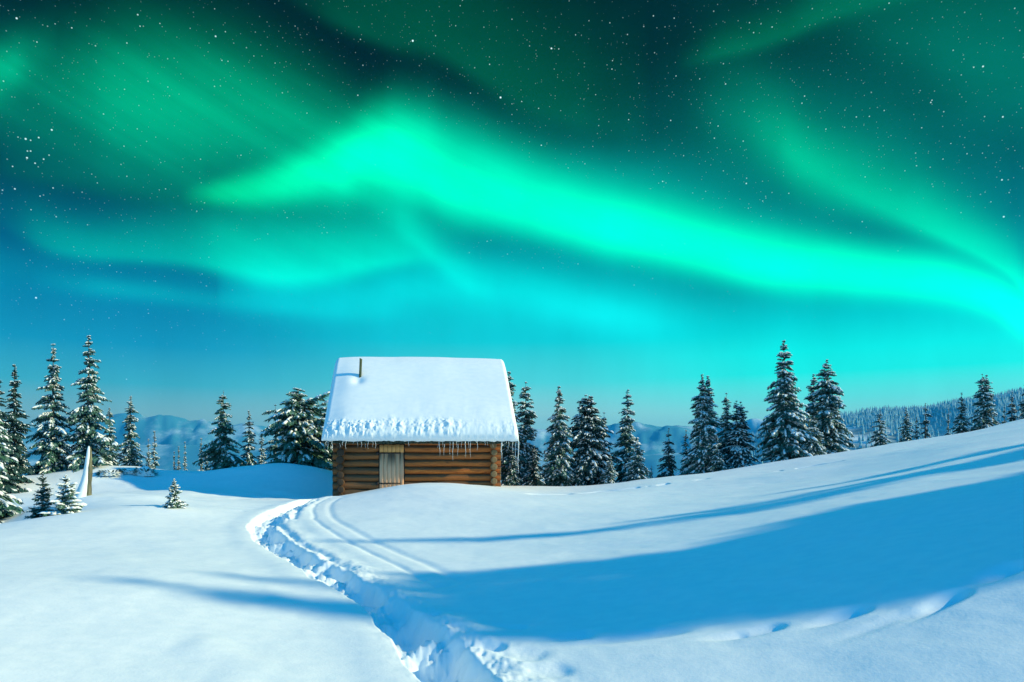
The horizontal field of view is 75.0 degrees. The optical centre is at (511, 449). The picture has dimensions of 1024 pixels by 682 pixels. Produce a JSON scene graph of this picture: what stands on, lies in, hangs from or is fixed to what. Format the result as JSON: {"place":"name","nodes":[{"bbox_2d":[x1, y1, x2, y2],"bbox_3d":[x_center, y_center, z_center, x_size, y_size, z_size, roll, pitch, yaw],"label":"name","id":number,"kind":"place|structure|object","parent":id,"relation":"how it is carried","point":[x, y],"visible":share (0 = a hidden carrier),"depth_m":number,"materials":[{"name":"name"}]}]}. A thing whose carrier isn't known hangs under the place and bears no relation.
{"place":"outdoors","nodes":[
{"label":"outdoors","id":0,"kind":"place"},
{"bbox_2d":[6,413,313,449],"bbox_3d":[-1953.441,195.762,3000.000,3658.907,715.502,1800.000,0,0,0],"label":"mountains","id":1,"kind":"structure","parent":0,"point":[171,430],"depth_m":2753.43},
{"bbox_2d":[2,443,689,480],"bbox_3d":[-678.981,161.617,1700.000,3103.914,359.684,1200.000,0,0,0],"label":"hills","id":2,"kind":"structure","parent":0,"point":[165,454],"depth_m":1588.45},
{"bbox_2d":[0,419,1023,681],"bbox_3d":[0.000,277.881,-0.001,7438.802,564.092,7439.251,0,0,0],"label":"snow ground","id":3,"kind":"structure","parent":0,"point":[894,563],"depth_m":7.11,"materials":[{"name":"white snow"}]},
{"bbox_2d":[0,412,24,523],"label":"spruce tree","id":4,"kind":"object","parent":3,"relation":"on","point":[7,508],"visible":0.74,"depth_m":17.81,"materials":[{"name":"green plant"}]},
{"bbox_2d":[0,380,31,493],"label":"spruce tree","id":5,"kind":"object","parent":3,"relation":"on","point":[9,486],"visible":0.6,"depth_m":26.11,"materials":[{"name":"green plant"}]},
{"bbox_2d":[3,364,35,483],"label":"spruce tree","id":6,"kind":"object","parent":3,"relation":"on","point":[19,446],"visible":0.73,"depth_m":27.43,"materials":[{"name":"green plant"}]},
{"bbox_2d":[24,473,54,518],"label":"spruce tree","id":7,"kind":"object","parent":3,"relation":"on","point":[44,499],"visible":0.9,"depth_m":14.96,"materials":[{"name":"green plant"}]},
{"bbox_2d":[22,344,76,475],"bbox_3d":[-20.567,-1.641,29.966,2.421,6.294,2.742,0,0,27],"label":"spruce tree","id":8,"kind":"object","parent":3,"relation":"on","point":[51,446],"visible":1,"depth_m":29.73,"materials":[{"name":"green plant"}]},
{"bbox_2d":[37,475,86,515],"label":"spruce tree","id":9,"kind":"object","parent":3,"relation":"on","point":[66,504],"visible":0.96,"depth_m":14.83,"materials":[{"name":"green plant"}]},
{"bbox_2d":[75,446,92,498],"bbox_3d":[-11.896,0.733,18.392,0.528,1.679,0.465,0,0,-45],"label":"wooden post","id":10,"kind":"object","parent":3,"relation":"on","point":[84,488],"visible":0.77,"depth_m":18.33,"materials":[{"name":"brown wood"}]},
{"bbox_2d":[57,335,120,472],"bbox_3d":[-19.140,-1.798,30.341,2.696,6.921,3.141,0,0,-10],"label":"spruce tree","id":11,"kind":"object","parent":3,"relation":"on","point":[85,435],"visible":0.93,"depth_m":30.17,"materials":[{"name":"green plant"}]},
{"bbox_2d":[96,469,123,475],"bbox_3d":[-17.452,0.975,28.999,1.230,0.300,0.967,0,0,0],"label":"snowy bush","id":12,"kind":"object","parent":3,"relation":"on","point":[110,472],"visible":1,"depth_m":28.81,"materials":[{"name":"white snow"}]},
{"bbox_2d":[103,408,123,465],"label":"spruce tree","id":13,"kind":"object","parent":3,"relation":"on","point":[113,437],"visible":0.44,"depth_m":33.97,"materials":[{"name":"green plant"}]},
{"bbox_2d":[118,468,135,473],"bbox_3d":[-16.981,0.921,29.508,1.001,0.261,0.903,0,0,-32],"label":"snowy bush","id":14,"kind":"object","parent":3,"relation":"on","point":[128,471],"visible":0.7,"depth_m":29.32,"materials":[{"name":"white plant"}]},
{"bbox_2d":[116,396,148,466],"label":"spruce tree","id":15,"kind":"object","parent":3,"relation":"on","point":[131,452],"visible":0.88,"depth_m":34.39,"materials":[{"name":"green plant"}]},
{"bbox_2d":[133,466,158,475],"bbox_3d":[-16.290,0.934,29.603,1.192,0.436,0.875,0,0,0],"label":"snowy bush","id":16,"kind":"object","parent":3,"relation":"on","point":[144,471],"visible":0.98,"depth_m":29.39,"materials":[{"name":"white snow"}]},
{"bbox_2d":[145,439,152,467],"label":"spruce tree","id":17,"kind":"object","parent":3,"relation":"on","point":[149,460],"visible":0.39,"depth_m":38.98,"materials":[{"name":"green plant"}]},
{"bbox_2d":[151,431,159,467],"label":"spruce tree","id":18,"kind":"object","parent":3,"relation":"on","point":[154,458],"visible":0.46,"depth_m":39.96,"materials":[{"name":"green plant"}]},
{"bbox_2d":[161,478,187,508],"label":"spruce tree","id":19,"kind":"object","parent":3,"relation":"on","point":[173,501],"visible":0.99,"depth_m":15.84,"materials":[{"name":"green plant"}]},
{"bbox_2d":[176,446,181,469],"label":"spruce tree","id":20,"kind":"object","parent":3,"relation":"on","point":[178,466],"visible":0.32,"depth_m":46.97,"materials":[{"name":"green plant"}]},
{"bbox_2d":[182,442,187,470],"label":"spruce tree","id":21,"kind":"object","parent":3,"relation":"on","point":[184,463],"visible":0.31,"depth_m":45.97,"materials":[{"name":"green plant"}]},
{"bbox_2d":[198,438,203,470],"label":"spruce tree","id":22,"kind":"object","parent":3,"relation":"on","point":[201,465],"visible":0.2,"depth_m":41.98,"materials":[{"name":"green plant"}]},
{"bbox_2d":[192,392,247,470],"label":"spruce tree","id":23,"kind":"object","parent":3,"relation":"on","point":[218,454],"visible":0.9,"depth_m":33.64,"materials":[{"name":"green plant"}]},
{"bbox_2d":[239,410,258,465],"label":"spruce tree","id":24,"kind":"object","parent":3,"relation":"on","point":[247,448],"visible":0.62,"depth_m":36.89,"materials":[{"name":"green plant"}]},
{"bbox_2d":[255,430,266,463],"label":"spruce tree","id":25,"kind":"object","parent":3,"relation":"on","point":[261,457],"visible":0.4,"depth_m":40.97,"materials":[{"name":"green plant"}]},
{"bbox_2d":[260,404,281,463],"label":"spruce tree","id":26,"kind":"object","parent":3,"relation":"on","point":[269,448],"visible":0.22,"depth_m":36.90,"materials":[{"name":"green plant"}]},
{"bbox_2d":[259,387,332,469],"bbox_3d":[-10.862,-0.399,33.582,4.394,5.497,4.590,0,0,0],"label":"spruce tree","id":27,"kind":"object","parent":3,"relation":"on","point":[296,424],"visible":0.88,"depth_m":32.94,"materials":[{"name":"green plant"}]},
{"bbox_2d":[311,407,332,470],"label":"spruce tree","id":28,"kind":"object","parent":3,"relation":"on","point":[328,458],"visible":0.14,"depth_m":34.57,"materials":[{"name":"green plant"}]},
{"bbox_2d":[321,357,518,495],"bbox_3d":[-4.015,-0.953,29.639,7.486,6.366,8.763,0,0,-8],"label":"log cabin","id":29,"kind":"object","parent":3,"relation":"on","point":[391,421],"visible":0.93,"depth_m":26.25,"materials":[{"name":"brown wood"}]},
{"bbox_2d":[376,444,403,487],"bbox_3d":[-4.740,0.744,25.908,1.065,1.911,0.073,0,0,-8],"label":"door","id":30,"kind":"structure","parent":29,"relation":"in","point":[393,462],"depth_m":25.90,"materials":[{"name":"grey wood"}]},
{"bbox_2d":[501,452,522,485],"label":"spruce tree","id":31,"kind":"object","parent":3,"relation":"on","point":[511,479],"visible":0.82,"depth_m":32.86,"materials":[{"name":"green plant"}]},
{"bbox_2d":[500,371,531,485],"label":"spruce tree","id":32,"kind":"object","parent":3,"relation":"on","point":[507,452],"visible":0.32,"depth_m":34.18,"materials":[{"name":"green plant"}]},
{"bbox_2d":[515,382,543,485],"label":"spruce tree","id":33,"kind":"object","parent":3,"relation":"on","point":[527,431],"visible":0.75,"depth_m":34.78,"materials":[{"name":"green plant"}]},
{"bbox_2d":[522,446,545,485],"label":"spruce tree","id":34,"kind":"object","parent":3,"relation":"on","point":[534,474],"visible":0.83,"depth_m":32.91,"materials":[{"name":"green plant"}]},
{"bbox_2d":[538,386,584,485],"bbox_3d":[2.523,-0.139,34.037,3.074,6.275,2.563,0,0,0],"label":"spruce tree","id":35,"kind":"object","parent":3,"relation":"on","point":[557,468],"visible":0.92,"depth_m":33.63,"materials":[{"name":"green plant"}]},
{"bbox_2d":[560,395,622,485],"bbox_3d":[3.905,0.069,34.521,3.402,5.865,3.127,0,0,-27],"label":"spruce tree","id":36,"kind":"object","parent":3,"relation":"on","point":[591,444],"visible":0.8,"depth_m":34.00,"materials":[{"name":"green plant"}]},
{"bbox_2d":[597,454,618,484],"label":"spruce tree","id":37,"kind":"object","parent":3,"relation":"on","point":[607,476],"visible":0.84,"depth_m":32.91,"materials":[{"name":"green plant"}]},
{"bbox_2d":[600,412,616,480],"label":"spruce tree","id":38,"kind":"object","parent":3,"relation":"on","point":[609,443],"visible":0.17,"depth_m":35.92,"materials":[{"name":"green plant"}]},
{"bbox_2d":[610,389,641,482],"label":"spruce tree","id":39,"kind":"object","parent":3,"relation":"on","point":[628,440],"visible":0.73,"depth_m":35.81,"materials":[{"name":"green plant"}]},
{"bbox_2d":[622,439,651,481],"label":"spruce tree","id":40,"kind":"object","parent":3,"relation":"on","point":[636,464],"visible":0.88,"depth_m":33.34,"materials":[{"name":"green plant"}]},
{"bbox_2d":[654,428,678,477],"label":"spruce tree","id":41,"kind":"object","parent":3,"relation":"on","point":[669,465],"visible":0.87,"depth_m":34.38,"materials":[{"name":"green plant"}]},
{"bbox_2d":[679,430,689,474],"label":"spruce tree","id":42,"kind":"object","parent":3,"relation":"on","point":[686,444],"visible":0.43,"depth_m":36.48,"materials":[{"name":"green plant"}]},
{"bbox_2d":[676,374,729,475],"bbox_3d":[9.761,-0.802,34.143,2.728,6.142,2.861,0,0,-38],"label":"spruce tree","id":43,"kind":"object","parent":3,"relation":"on","point":[703,432],"visible":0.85,"depth_m":33.71,"materials":[{"name":"green plant"}]},
{"bbox_2d":[707,434,726,472],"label":"spruce tree","id":44,"kind":"object","parent":3,"relation":"on","point":[716,456],"visible":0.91,"depth_m":32.91,"materials":[{"name":"green plant"}]},
{"bbox_2d":[716,393,735,464],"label":"spruce tree","id":45,"kind":"object","parent":3,"relation":"on","point":[726,417],"visible":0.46,"depth_m":34.92,"materials":[{"name":"green plant"}]},
{"bbox_2d":[721,400,760,469],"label":"spruce tree","id":46,"kind":"object","parent":3,"relation":"on","point":[736,456],"visible":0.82,"depth_m":33.73,"materials":[{"name":"green plant"}]},
{"bbox_2d":[753,340,818,463],"bbox_3d":[13.605,-1.644,33.382,3.275,7.768,4.302,0,0,27],"label":"spruce tree","id":47,"kind":"object","parent":3,"relation":"on","point":[785,435],"visible":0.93,"depth_m":33.14,"materials":[{"name":"green plant"}]},
{"bbox_2d":[799,374,821,446],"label":"spruce tree","id":48,"kind":"object","parent":3,"relation":"on","point":[811,389],"visible":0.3,"depth_m":35.93,"materials":[{"name":"green plant"}]},
{"bbox_2d":[795,417,826,457],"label":"spruce tree","id":49,"kind":"object","parent":3,"relation":"on","point":[815,448],"visible":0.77,"depth_m":32.38,"materials":[{"name":"green plant"}]},
{"bbox_2d":[803,359,854,453],"bbox_3d":[16.478,-1.502,34.507,3.552,6.392,3.433,0,0,45],"label":"spruce tree","id":50,"kind":"object","parent":3,"relation":"on","point":[829,403],"visible":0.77,"depth_m":34.10,"materials":[{"name":"green plant"}]},
{"bbox_2d":[867,414,891,446],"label":"spruce tree","id":51,"kind":"object","parent":3,"relation":"on","point":[881,440],"visible":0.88,"depth_m":33.95,"materials":[{"name":"green plant"}]},
{"bbox_2d":[897,407,913,442],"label":"spruce tree","id":52,"kind":"object","parent":3,"relation":"on","point":[905,433],"visible":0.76,"depth_m":35.93,"materials":[{"name":"green plant"}]},
{"bbox_2d":[911,416,921,439],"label":"spruce tree","id":53,"kind":"object","parent":3,"relation":"on","point":[916,432],"visible":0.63,"depth_m":36.99,"materials":[{"name":"green plant"}]},
{"bbox_2d":[915,403,931,438],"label":"spruce tree","id":54,"kind":"object","parent":3,"relation":"on","point":[925,422],"visible":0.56,"depth_m":35.96,"materials":[{"name":"green plant"}]},
{"bbox_2d":[944,409,950,435],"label":"spruce tree","id":55,"kind":"object","parent":3,"relation":"on","point":[948,422],"visible":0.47,"depth_m":41.98,"materials":[{"name":"blue plant"}]},
{"bbox_2d":[949,393,971,433],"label":"spruce tree","id":56,"kind":"object","parent":3,"relation":"on","point":[961,422],"visible":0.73,"depth_m":36.92,"materials":[{"name":"green plant"}]},
{"bbox_2d":[968,374,1001,430],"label":"spruce tree","id":57,"kind":"object","parent":3,"relation":"on","point":[983,414],"visible":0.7,"depth_m":36.81,"materials":[{"name":"green plant"}]},
{"bbox_2d":[1001,406,1006,423],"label":"spruce tree","id":58,"kind":"object","parent":3,"relation":"on","point":[1003,416],"visible":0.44,"depth_m":38.98,"materials":[{"name":"green plant"}]},
{"bbox_2d":[1006,392,1017,421],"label":"spruce tree","id":59,"kind":"object","parent":3,"relation":"on","point":[1013,418],"visible":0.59,"depth_m":37.94,"materials":[{"name":"green plant"}]},
{"bbox_2d":[1017,393,1023,419],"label":"spruce tree","id":60,"kind":"object","parent":3,"relation":"on","point":[1021,404],"visible":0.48,"depth_m":37.10,"materials":[{"name":"green plant"}]},
{"bbox_2d":[0,0,1023,428],"label":"sky","id":61,"kind":"structure","parent":0,"point":[601,200],"materials":[{"name":"teal"}]},
{"bbox_2d":[527,422,731,457],"bbox_3d":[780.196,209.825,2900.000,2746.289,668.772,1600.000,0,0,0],"label":"mountains","id":62,"kind":"structure","parent":0,"point":[652,438],"depth_m":2683.64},
{"bbox_2d":[713,418,768,443],"bbox_3d":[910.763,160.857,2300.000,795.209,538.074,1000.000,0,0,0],"label":"mountain","id":63,"kind":"structure","parent":0,"point":[754,425],"depth_m":2206.35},
{"bbox_2d":[751,405,1020,464],"bbox_3d":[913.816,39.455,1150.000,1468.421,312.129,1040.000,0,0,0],"label":"wooded hill","id":64,"kind":"structure","parent":0,"point":[855,430],"depth_m":990.78,"materials":[{"name":"plant"}]},
{"bbox_2d":[745,387,1023,463],"bbox_3d":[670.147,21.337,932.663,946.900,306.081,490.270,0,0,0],"label":"distant forest","id":65,"kind":"object","parent":64,"relation":"on","point":[857,419],"visible":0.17,"depth_m":1040.84,"materials":[{"name":"plant"}]}
]}

